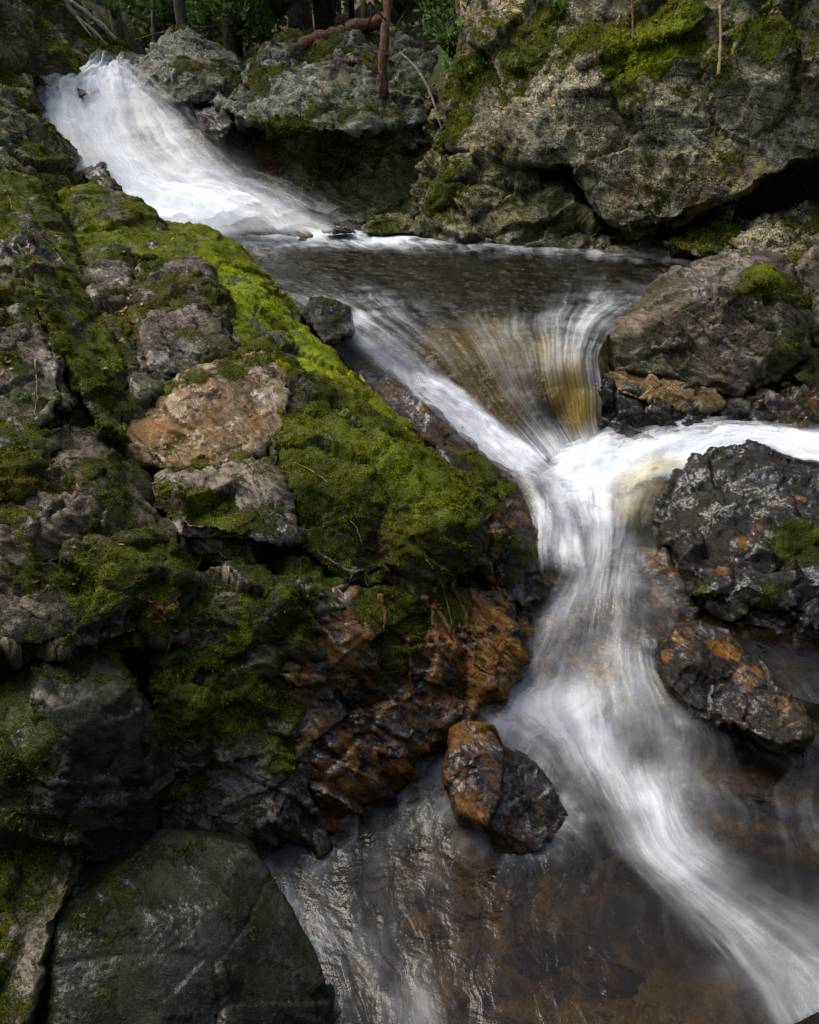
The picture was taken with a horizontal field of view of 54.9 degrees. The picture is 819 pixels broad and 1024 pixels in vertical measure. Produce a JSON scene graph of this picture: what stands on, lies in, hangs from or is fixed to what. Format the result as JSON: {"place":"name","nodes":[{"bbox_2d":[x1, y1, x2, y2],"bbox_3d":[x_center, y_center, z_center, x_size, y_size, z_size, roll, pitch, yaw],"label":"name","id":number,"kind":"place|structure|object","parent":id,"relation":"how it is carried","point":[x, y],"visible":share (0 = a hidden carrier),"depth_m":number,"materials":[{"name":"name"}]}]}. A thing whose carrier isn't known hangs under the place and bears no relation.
{"place":"outdoors","nodes":[
{"label":"outdoors","id":0,"kind":"place"},
{"bbox_2d":[33,0,818,1023],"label":"ground","id":1,"kind":"structure","parent":0,"point":[587,652],"depth_m":3.83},
{"bbox_2d":[0,844,82,1023],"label":"rock","id":2,"kind":"object","parent":1,"relation":"on","point":[37,883],"visible":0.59,"depth_m":2.09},
{"bbox_2d":[0,83,84,191],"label":"dark mossy bank rock","id":3,"kind":"object","parent":1,"relation":"on","point":[34,142],"visible":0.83,"depth_m":7.53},
{"bbox_2d":[0,169,132,442],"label":"mossy rock fin","id":4,"kind":"object","parent":1,"relation":"on","point":[83,343],"visible":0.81,"depth_m":3.69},
{"bbox_2d":[97,353,123,373],"bbox_3d":[-1.287,-0.627,3.338,0.129,0.097,0.085,9,29,17],"label":"leafy plant","id":5,"kind":"object","parent":4,"relation":"on","point":[104,366],"visible":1,"depth_m":3.35,"materials":[{"name":"green plant"}]},
{"bbox_2d":[73,219,223,267],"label":"mossy rock","id":6,"kind":"object","parent":4,"relation":"on","point":[180,244],"visible":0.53,"depth_m":4.97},
{"bbox_2d":[56,182,167,232],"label":"mossy rock","id":7,"kind":"object","parent":6,"relation":"on","point":[100,207],"visible":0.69,"depth_m":5.40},
{"bbox_2d":[0,0,134,100],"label":"sloping rock bank","id":8,"kind":"structure","parent":1,"relation":"on","point":[52,48],"depth_m":9.64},
{"bbox_2d":[64,0,107,45],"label":"dead branch","id":9,"kind":"object","parent":8,"relation":"on","point":[85,25],"visible":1,"depth_m":10.17,"materials":[{"name":"grey wood"}]},
{"bbox_2d":[69,0,117,41],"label":"dead branch","id":10,"kind":"object","parent":8,"relation":"on","point":[91,17],"visible":0.99,"depth_m":10.69,"materials":[{"name":"grey wood"}]},
{"bbox_2d":[83,0,132,19],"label":"leafy plant","id":11,"kind":"object","parent":8,"relation":"on","point":[110,5],"visible":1,"depth_m":11.39,"materials":[{"name":"green plant"}]},
{"bbox_2d":[0,649,174,862],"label":"pointed boulder","id":12,"kind":"object","parent":1,"relation":"on","point":[87,772],"visible":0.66,"depth_m":2.30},
{"bbox_2d":[79,161,122,191],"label":"wet rock","id":13,"kind":"object","parent":1,"relation":"on","point":[98,174],"visible":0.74,"depth_m":8.06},
{"bbox_2d":[107,0,125,42],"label":"slender tree","id":14,"kind":"object","parent":1,"relation":"on","point":[117,27],"visible":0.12,"depth_m":12.06,"materials":[{"name":"grey plant"}]},
{"bbox_2d":[84,262,180,341],"bbox_3d":[-1.519,-1.273,4.630,0.809,0.446,1.960,-11,30,-20],"label":"rock ledge","id":15,"kind":"object","parent":1,"relation":"on","point":[103,297],"visible":0.39,"depth_m":4.02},
{"bbox_2d":[149,257,217,281],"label":"stone block","id":16,"kind":"structure","parent":15,"relation":"on","point":[187,266],"depth_m":4.43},
{"bbox_2d":[127,3,137,41],"bbox_3d":[-5.125,-13.163,11.812,2.855,11.523,2.246,-20,34,-32],"label":"slender tree","id":17,"kind":"object","parent":1,"relation":"on","point":[135,32],"depth_m":14.40,"materials":[{"name":"grey plant"}]},
{"bbox_2d":[134,2,149,50],"bbox_3d":[-5.018,-14.771,10.617,3.975,16.043,3.127,-14,31,-24],"label":"slender tree","id":18,"kind":"object","parent":1,"relation":"on","point":[145,41],"visible":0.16,"depth_m":14.29,"materials":[{"name":"brown plant"}]},
{"bbox_2d":[151,0,156,42],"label":"thin stem","id":19,"kind":"object","parent":1,"relation":"on","point":[153,30],"visible":0.61,"depth_m":12.76,"materials":[{"name":"grey wood"}]},
{"bbox_2d":[146,0,161,41],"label":"slender tree","id":20,"kind":"object","parent":1,"relation":"on","point":[159,29],"visible":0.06,"depth_m":13.59,"materials":[{"name":"green plant"}]},
{"bbox_2d":[106,0,222,47],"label":"understory tree","id":21,"kind":"object","parent":1,"relation":"on","point":[137,14],"visible":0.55,"depth_m":13.43,"materials":[{"name":"green plant"}]},
{"bbox_2d":[166,0,175,27],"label":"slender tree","id":22,"kind":"object","parent":1,"relation":"on","point":[173,14],"visible":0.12,"depth_m":13.64,"materials":[{"name":"green plant"}]},
{"bbox_2d":[0,244,349,848],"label":"mossy bedrock","id":23,"kind":"structure","parent":1,"relation":"on","point":[116,468],"depth_m":2.88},
{"bbox_2d":[0,246,26,281],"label":"lichened rock","id":24,"kind":"object","parent":23,"relation":"on","point":[6,271],"visible":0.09,"depth_m":3.69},
{"bbox_2d":[0,415,61,505],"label":"mossy rock","id":25,"kind":"object","parent":23,"relation":"on","point":[25,458],"visible":0.73,"depth_m":2.77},
{"bbox_2d":[0,302,66,431],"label":"broken rock","id":26,"kind":"object","parent":23,"relation":"on","point":[19,377],"visible":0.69,"depth_m":3.13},
{"bbox_2d":[0,443,176,580],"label":"knobbly rock","id":27,"kind":"object","parent":23,"relation":"on","point":[141,522],"visible":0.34,"depth_m":2.75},
{"bbox_2d":[0,533,193,671],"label":"mossy rock","id":28,"kind":"object","parent":23,"relation":"on","point":[72,606],"visible":0.79,"depth_m":2.52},
{"bbox_2d":[81,259,133,286],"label":"stone block","id":29,"kind":"structure","parent":23,"relation":"on","point":[123,277],"depth_m":4.28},
{"bbox_2d":[116,338,165,408],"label":"stone block","id":30,"kind":"structure","parent":23,"relation":"on","point":[145,388],"depth_m":3.52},
{"bbox_2d":[123,349,290,468],"bbox_3d":[-0.988,-0.491,3.804,0.879,0.501,1.352,0,28,0],"label":"flat rock","id":31,"kind":"object","parent":23,"relation":"on","point":[211,413],"visible":0.76,"depth_m":3.45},
{"bbox_2d":[137,294,235,375],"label":"stone block","id":32,"kind":"structure","parent":31,"relation":"on","point":[175,342],"depth_m":3.78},
{"bbox_2d":[173,0,187,25],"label":"slender tree","id":33,"kind":"object","parent":1,"relation":"on","point":[180,12],"depth_m":12.03,"materials":[{"name":"grey plant"}]},
{"bbox_2d":[134,25,214,40],"bbox_3d":[-3.675,-7.483,12.322,1.348,0.207,0.045,4,28,8],"label":"dead branch","id":34,"kind":"object","parent":33,"relation":"attached to","point":[154,34],"visible":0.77,"depth_m":12.34,"materials":[{"name":"wood"}]},
{"bbox_2d":[43,60,327,234],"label":"waterfall","id":35,"kind":"structure","parent":1,"relation":"on","point":[180,185],"depth_m":8.57,"materials":[{"name":"liquid"}]},
{"bbox_2d":[75,81,99,99],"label":"wet rock","id":36,"kind":"object","parent":35,"relation":"on","point":[87,90],"visible":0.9,"depth_m":9.52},
{"bbox_2d":[40,828,334,1023],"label":"smooth boulder","id":37,"kind":"object","parent":1,"relation":"on","point":[169,926],"visible":0.88,"depth_m":2.19,"materials":[{"name":"stone"}]},
{"bbox_2d":[131,24,245,106],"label":"grey boulder","id":38,"kind":"object","parent":1,"relation":"on","point":[185,64],"visible":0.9,"depth_m":9.89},
{"bbox_2d":[111,51,145,78],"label":"wet rock","id":39,"kind":"object","parent":38,"relation":"on","point":[129,60],"visible":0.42,"depth_m":10.68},
{"bbox_2d":[200,0,212,40],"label":"slender tree","id":40,"kind":"object","parent":1,"relation":"on","point":[210,29],"visible":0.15,"depth_m":14.82,"materials":[{"name":"green plant"}]},
{"bbox_2d":[193,105,234,143],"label":"wet rock","id":41,"kind":"object","parent":1,"relation":"on","point":[218,126],"visible":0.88,"depth_m":9.10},
{"bbox_2d":[157,1,274,53],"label":"understory tree","id":42,"kind":"object","parent":1,"relation":"on","point":[187,5],"visible":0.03,"depth_m":17.65,"materials":[{"name":"green plant"}]},
{"bbox_2d":[185,1,272,54],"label":"understory tree","id":43,"kind":"object","parent":1,"relation":"on","point":[221,30],"visible":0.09,"depth_m":15.81,"materials":[{"name":"green plant"}]},
{"bbox_2d":[221,0,238,57],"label":"slender tree","id":44,"kind":"object","parent":1,"relation":"on","point":[230,43],"visible":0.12,"depth_m":12.74,"materials":[{"name":"brown plant"}]},
{"bbox_2d":[189,0,273,29],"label":"leafy plant","id":45,"kind":"object","parent":1,"relation":"on","point":[229,12],"visible":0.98,"depth_m":11.38,"materials":[{"name":"green plant"}]},
{"bbox_2d":[204,3,287,57],"bbox_3d":[-3.206,-10.690,14.257,3.399,5.905,2.739,18,33,30],"label":"understory tree","id":46,"kind":"object","parent":1,"relation":"on","point":[240,41],"visible":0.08,"depth_m":14.84,"materials":[{"name":"green plant"}]},
{"bbox_2d":[145,560,359,859],"bbox_3d":[-0.628,0.777,3.149,0.884,1.316,1.263,0,28,0],"label":"mossy rock","id":47,"kind":"object","parent":1,"relation":"on","point":[209,719],"visible":0.59,"depth_m":2.76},
{"bbox_2d":[152,457,307,571],"bbox_3d":[-0.772,-0.007,3.387,0.591,0.562,1.059,-6,29,-11],"label":"rock ledge","id":48,"kind":"object","parent":47,"relation":"on","point":[232,520],"visible":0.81,"depth_m":3.01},
{"bbox_2d":[197,0,311,47],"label":"understory tree","id":49,"kind":"object","parent":1,"relation":"on","point":[260,22],"visible":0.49,"depth_m":12.15,"materials":[{"name":"green plant"}]},
{"bbox_2d":[262,0,312,20],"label":"leafy plant","id":50,"kind":"object","parent":1,"relation":"on","point":[280,11],"visible":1,"depth_m":11.11,"materials":[{"name":"green plant"}]},
{"bbox_2d":[242,0,355,32],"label":"hemlock tree","id":51,"kind":"object","parent":1,"relation":"on","point":[295,13],"visible":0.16,"depth_m":12.39,"materials":[{"name":"green plant"}]},
{"bbox_2d":[312,0,334,29],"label":"hemlock tree","id":52,"kind":"object","parent":1,"relation":"on","point":[323,15],"visible":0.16,"depth_m":12.98,"materials":[{"name":"brown plant"}]},
{"bbox_2d":[213,23,439,154],"bbox_3d":[-1.038,-5.684,10.535,3.157,1.817,5.326,0,28,0],"label":"rock outcrop","id":53,"kind":"object","parent":1,"relation":"on","point":[290,93],"visible":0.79,"depth_m":9.05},
{"bbox_2d":[319,57,356,65],"bbox_3d":[-0.871,-5.463,9.613,0.468,0.140,0.112,-6,29,-10],"label":"broken branch","id":54,"kind":"object","parent":53,"relation":"on","point":[348,61],"visible":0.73,"depth_m":9.58,"materials":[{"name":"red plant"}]},
{"bbox_2d":[297,5,383,49],"bbox_3d":[-0.873,-6.285,10.253,1.262,0.523,0.343,-6,28,-10],"label":"fallen log","id":55,"kind":"object","parent":53,"relation":"on","point":[369,24],"visible":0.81,"depth_m":10.25,"materials":[{"name":"wood"}]},
{"bbox_2d":[360,0,368,32],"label":"tree trunk","id":56,"kind":"object","parent":53,"relation":"on","point":[363,14],"visible":0.64,"depth_m":10.37,"materials":[{"name":"green plant"}]},
{"bbox_2d":[356,0,402,99],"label":"tree trunk","id":57,"kind":"object","parent":53,"relation":"on","point":[383,53],"visible":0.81,"depth_m":8.63,"materials":[{"name":"red plant"}]},
{"bbox_2d":[332,0,341,18],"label":"slender tree","id":58,"kind":"object","parent":1,"relation":"on","point":[337,7],"depth_m":15.61,"materials":[{"name":"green plant"}]},
{"bbox_2d":[256,128,430,229],"bbox_3d":[-1.165,-4.227,9.833,3.020,1.681,3.009,0,28,0],"label":"shaded rock","id":59,"kind":"object","parent":1,"relation":"on","point":[341,185],"visible":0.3,"depth_m":9.06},
{"bbox_2d":[334,0,402,19],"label":"understory tree","id":60,"kind":"object","parent":1,"relation":"on","point":[350,6],"visible":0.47,"depth_m":13.63,"materials":[{"name":"green plant"}]},
{"bbox_2d":[267,366,511,599],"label":"mossy bedrock","id":61,"kind":"structure","parent":1,"relation":"on","point":[406,503],"depth_m":3.27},
{"bbox_2d":[194,235,423,442],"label":"mossy bedrock","id":62,"kind":"structure","parent":61,"relation":"on","point":[263,305],"depth_m":4.36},
{"bbox_2d":[280,578,533,834],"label":"wet rock slab","id":63,"kind":"structure","parent":1,"relation":"on","point":[368,728],"depth_m":3.00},
{"bbox_2d":[377,593,386,639],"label":"hanging root","id":64,"kind":"object","parent":63,"relation":"attached to","point":[380,597],"visible":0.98,"depth_m":3.01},
{"bbox_2d":[403,637,413,699],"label":"hanging root","id":65,"kind":"object","parent":63,"relation":"attached to","point":[407,644],"visible":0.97,"depth_m":3.04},
{"bbox_2d":[420,594,452,665],"bbox_3d":[0.102,0.460,3.096,0.049,0.213,0.227,-13,31,-23],"label":"hanging root","id":66,"kind":"object","parent":63,"relation":"attached to","point":[425,598],"visible":1,"depth_m":3.09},
{"bbox_2d":[431,603,456,647],"bbox_3d":[0.142,0.444,3.108,0.039,0.138,0.167,-24,36,-37],"label":"hanging root","id":67,"kind":"object","parent":63,"relation":"attached to","point":[441,616],"visible":1,"depth_m":3.11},
{"bbox_2d":[448,581,474,637],"bbox_3d":[0.221,0.394,3.205,0.038,0.164,0.216,-15,31,-26],"label":"hanging root","id":68,"kind":"object","parent":63,"relation":"attached to","point":[453,589],"visible":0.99,"depth_m":3.23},
{"bbox_2d":[458,623,479,649],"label":"hanging root","id":69,"kind":"object","parent":63,"relation":"attached to","point":[467,630],"visible":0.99,"depth_m":3.15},
{"bbox_2d":[462,644,491,674],"bbox_3d":[0.260,0.580,3.094,0.030,0.080,0.154,-23,36,-37],"label":"hanging root","id":70,"kind":"object","parent":63,"relation":"attached to","point":[470,653],"visible":1,"depth_m":3.10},
{"bbox_2d":[467,587,517,642],"bbox_3d":[0.329,0.422,3.243,0.049,0.129,0.296,-20,34,-32],"label":"hanging root","id":71,"kind":"object","parent":63,"relation":"attached to","point":[471,592],"visible":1,"depth_m":3.26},
{"bbox_2d":[475,618,509,662],"bbox_3d":[0.320,0.521,3.165,0.057,0.096,0.211,-17,32,-29],"label":"hanging root","id":72,"kind":"object","parent":63,"relation":"attached to","point":[486,638],"visible":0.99,"depth_m":3.14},
{"bbox_2d":[485,574,522,630],"bbox_3d":[0.405,0.384,3.395,0.078,0.195,0.262,-18,33,-31],"label":"hanging root","id":73,"kind":"object","parent":63,"relation":"attached to","point":[492,580],"visible":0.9,"depth_m":3.41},
{"bbox_2d":[495,582,519,612],"bbox_3d":[0.400,0.379,3.460,0.165,0.130,0.086,22,35,35],"label":"hanging root","id":74,"kind":"object","parent":63,"relation":"attached to","point":[497,587],"visible":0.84,"depth_m":3.42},
{"bbox_2d":[339,357,487,457],"bbox_3d":[0.054,-0.568,4.952,0.934,0.913,1.933,-24,36,-38],"label":"spill ledge","id":75,"kind":"object","parent":1,"relation":"on","point":[432,425],"visible":0.16,"depth_m":4.54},
{"bbox_2d":[297,294,354,347],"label":"wet rock","id":76,"kind":"object","parent":75,"relation":"on","point":[329,321],"visible":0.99,"depth_m":4.79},
{"bbox_2d":[415,371,548,470],"bbox_3d":[0.169,-0.680,4.491,1.646,0.651,0.336,24,36,37],"label":"side spill","id":77,"kind":"object","parent":75,"relation":"on","point":[485,427],"visible":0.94,"depth_m":4.46,"materials":[{"name":"liquid"}]},
{"bbox_2d":[442,719,505,833],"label":"wet stone","id":78,"kind":"object","parent":1,"relation":"on","point":[473,771],"visible":0.97,"depth_m":2.81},
{"bbox_2d":[436,445,576,624],"bbox_3d":[0.503,0.073,4.048,0.741,0.763,1.384,0,28,0],"label":"wet rock","id":79,"kind":"object","parent":1,"relation":"on","point":[532,570],"visible":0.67,"depth_m":3.69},
{"bbox_2d":[537,480,579,557],"bbox_3d":[0.657,0.030,3.843,0.282,0.209,0.821,-2,28,-4],"label":"side veil","id":80,"kind":"object","parent":79,"relation":"on","point":[568,543],"visible":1,"depth_m":3.70,"materials":[{"name":"liquid"}]},
{"bbox_2d":[407,108,606,249],"bbox_3d":[1.116,-3.730,8.865,2.311,1.702,3.858,0,28,0],"label":"cliff foot rock","id":81,"kind":"object","parent":1,"relation":"on","point":[477,194],"visible":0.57,"depth_m":7.72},
{"bbox_2d":[489,746,567,854],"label":"wet rock","id":82,"kind":"object","parent":1,"relation":"on","point":[530,813],"visible":0.41,"depth_m":2.89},
{"bbox_2d":[434,0,818,239],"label":"rock cliff","id":83,"kind":"structure","parent":1,"relation":"on","point":[651,128],"depth_m":6.86,"materials":[{"name":"stone"}]},
{"bbox_2d":[399,51,442,130],"bbox_3d":[0.132,-4.386,8.213,0.058,0.737,0.755,-19,33,-32],"label":"bent twig","id":84,"kind":"object","parent":83,"relation":"hanging from","point":[418,71],"visible":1,"depth_m":8.15,"materials":[{"name":"brown wood"}]},
{"bbox_2d":[402,65,451,99],"bbox_3d":[0.167,-4.729,8.680,0.446,0.349,0.453,-17,33,-29],"label":"leafy plant","id":85,"kind":"object","parent":83,"relation":"on","point":[416,86],"visible":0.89,"depth_m":8.71,"materials":[{"name":"green plant"}]},
{"bbox_2d":[389,0,478,58],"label":"leafy plant","id":86,"kind":"object","parent":83,"relation":"on","point":[451,44],"visible":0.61,"depth_m":8.35,"materials":[{"name":"green plant"}]},
{"bbox_2d":[419,0,455,15],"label":"leafy plant","id":87,"kind":"object","parent":83,"relation":"on","point":[452,3],"visible":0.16,"depth_m":8.77,"materials":[{"name":"green plant"}]},
{"bbox_2d":[439,47,486,84],"bbox_3d":[0.543,-4.567,8.074,0.482,0.346,0.358,0,28,0],"label":"leafy plant","id":88,"kind":"object","parent":83,"relation":"on","point":[458,73],"visible":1,"depth_m":8.05,"materials":[{"name":"green plant"}]},
{"bbox_2d":[547,0,563,15],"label":"leafy plant","id":89,"kind":"object","parent":83,"relation":"on","point":[560,3],"visible":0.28,"depth_m":7.37,"materials":[{"name":"green plant"}]},
{"bbox_2d":[631,0,633,41],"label":"dead twig","id":90,"kind":"object","parent":83,"relation":"on","point":[632,12],"visible":1,"depth_m":6.56,"materials":[{"name":"wood"}]},
{"bbox_2d":[716,4,722,75],"bbox_3d":[2.510,-3.817,6.377,0.037,0.519,0.373,3,28,7],"label":"dead twig","id":91,"kind":"object","parent":83,"relation":"on","point":[720,48],"visible":1,"depth_m":6.37,"materials":[{"name":"wood"}]},
{"bbox_2d":[590,233,668,254],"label":"mossy boulder","id":92,"kind":"object","parent":1,"relation":"on","point":[643,244],"visible":0.48,"depth_m":7.38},
{"bbox_2d":[617,546,698,658],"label":"submerged rock","id":93,"kind":"object","parent":1,"relation":"on","point":[658,601],"visible":0.59,"depth_m":3.61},
{"bbox_2d":[597,377,773,447],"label":"wet rock","id":94,"kind":"object","parent":1,"relation":"on","point":[627,418],"visible":0.29,"depth_m":4.67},
{"bbox_2d":[602,371,727,416],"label":"flat rock","id":95,"kind":"object","parent":94,"relation":"on","point":[707,402],"visible":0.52,"depth_m":4.70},
{"bbox_2d":[552,169,818,240],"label":"shaded rock","id":96,"kind":"object","parent":1,"relation":"on","point":[787,189],"visible":0.04,"depth_m":7.82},
{"bbox_2d":[663,201,749,258],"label":"mossy boulder","id":97,"kind":"object","parent":1,"relation":"on","point":[713,231],"visible":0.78,"depth_m":6.99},
{"bbox_2d":[606,247,813,396],"bbox_3d":[2.038,-1.281,5.348,1.644,0.938,1.655,0,28,0],"label":"leaning boulder","id":98,"kind":"object","parent":1,"relation":"on","point":[735,322],"visible":0.94,"depth_m":4.84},
{"bbox_2d":[652,620,814,756],"bbox_3d":[1.339,0.709,3.299,0.646,0.354,0.771,0,28,0],"label":"wet stone","id":99,"kind":"object","parent":1,"relation":"on","point":[721,678],"visible":0.97,"depth_m":3.13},
{"bbox_2d":[650,439,818,643],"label":"wet boulder","id":100,"kind":"object","parent":1,"relation":"on","point":[735,528],"visible":0.85,"depth_m":3.66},
{"bbox_2d":[729,200,818,266],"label":"mossy boulder","id":101,"kind":"object","parent":1,"relation":"on","point":[789,230],"visible":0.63,"depth_m":6.67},
{"bbox_2d":[737,379,818,431],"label":"wet rock","id":102,"kind":"object","parent":1,"relation":"on","point":[794,403],"visible":0.56,"depth_m":4.70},
{"bbox_2d":[795,233,818,347],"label":"mossy rock","id":103,"kind":"object","parent":1,"relation":"on","point":[807,266],"visible":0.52,"depth_m":5.50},
{"bbox_2d":[223,229,698,472],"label":"pool water","id":104,"kind":"structure","parent":0,"point":[526,370],"depth_m":5.33,"materials":[{"name":"liquid"}]},
{"bbox_2d":[321,225,355,233],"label":"pool stone","id":105,"kind":"object","parent":104,"relation":"in","point":[334,229],"visible":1,"depth_m":7.89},
{"bbox_2d":[353,212,365,228],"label":"pool stone","id":106,"kind":"object","parent":104,"relation":"on","point":[359,219],"visible":0.75,"depth_m":8.28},
{"bbox_2d":[361,212,414,235],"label":"pool stone","id":107,"kind":"object","parent":104,"relation":"on","point":[389,223],"visible":0.9,"depth_m":8.15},
{"bbox_2d":[257,698,818,1023],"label":"stream water","id":108,"kind":"structure","parent":0,"point":[417,903],"depth_m":2.71,"materials":[{"name":"liquid"}]},
{"bbox_2d":[519,468,685,872],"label":"cascade water","id":109,"kind":"structure","parent":0,"point":[660,824],"depth_m":3.03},
{"bbox_2d":[578,461,616,505],"bbox_3d":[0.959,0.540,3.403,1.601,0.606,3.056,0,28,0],"label":"cascade spray","id":110,"kind":"object","parent":109,"relation":"on","point":[600,497],"visible":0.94,"depth_m":4.07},
{"bbox_2d":[556,424,818,500],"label":"side stream","id":111,"kind":"structure","parent":0,"point":[794,442],"depth_m":4.46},
{"bbox_2d":[562,428,772,488],"bbox_3d":[1.934,-0.365,4.422,2.471,0.256,0.997,0,28,0],"label":"side stream spray","id":112,"kind":"object","parent":111,"relation":"on","point":[583,468],"visible":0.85,"depth_m":4.41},
{"bbox_2d":[701,608,818,703],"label":"shallow water","id":113,"kind":"structure","parent":0,"point":[792,661],"depth_m":3.32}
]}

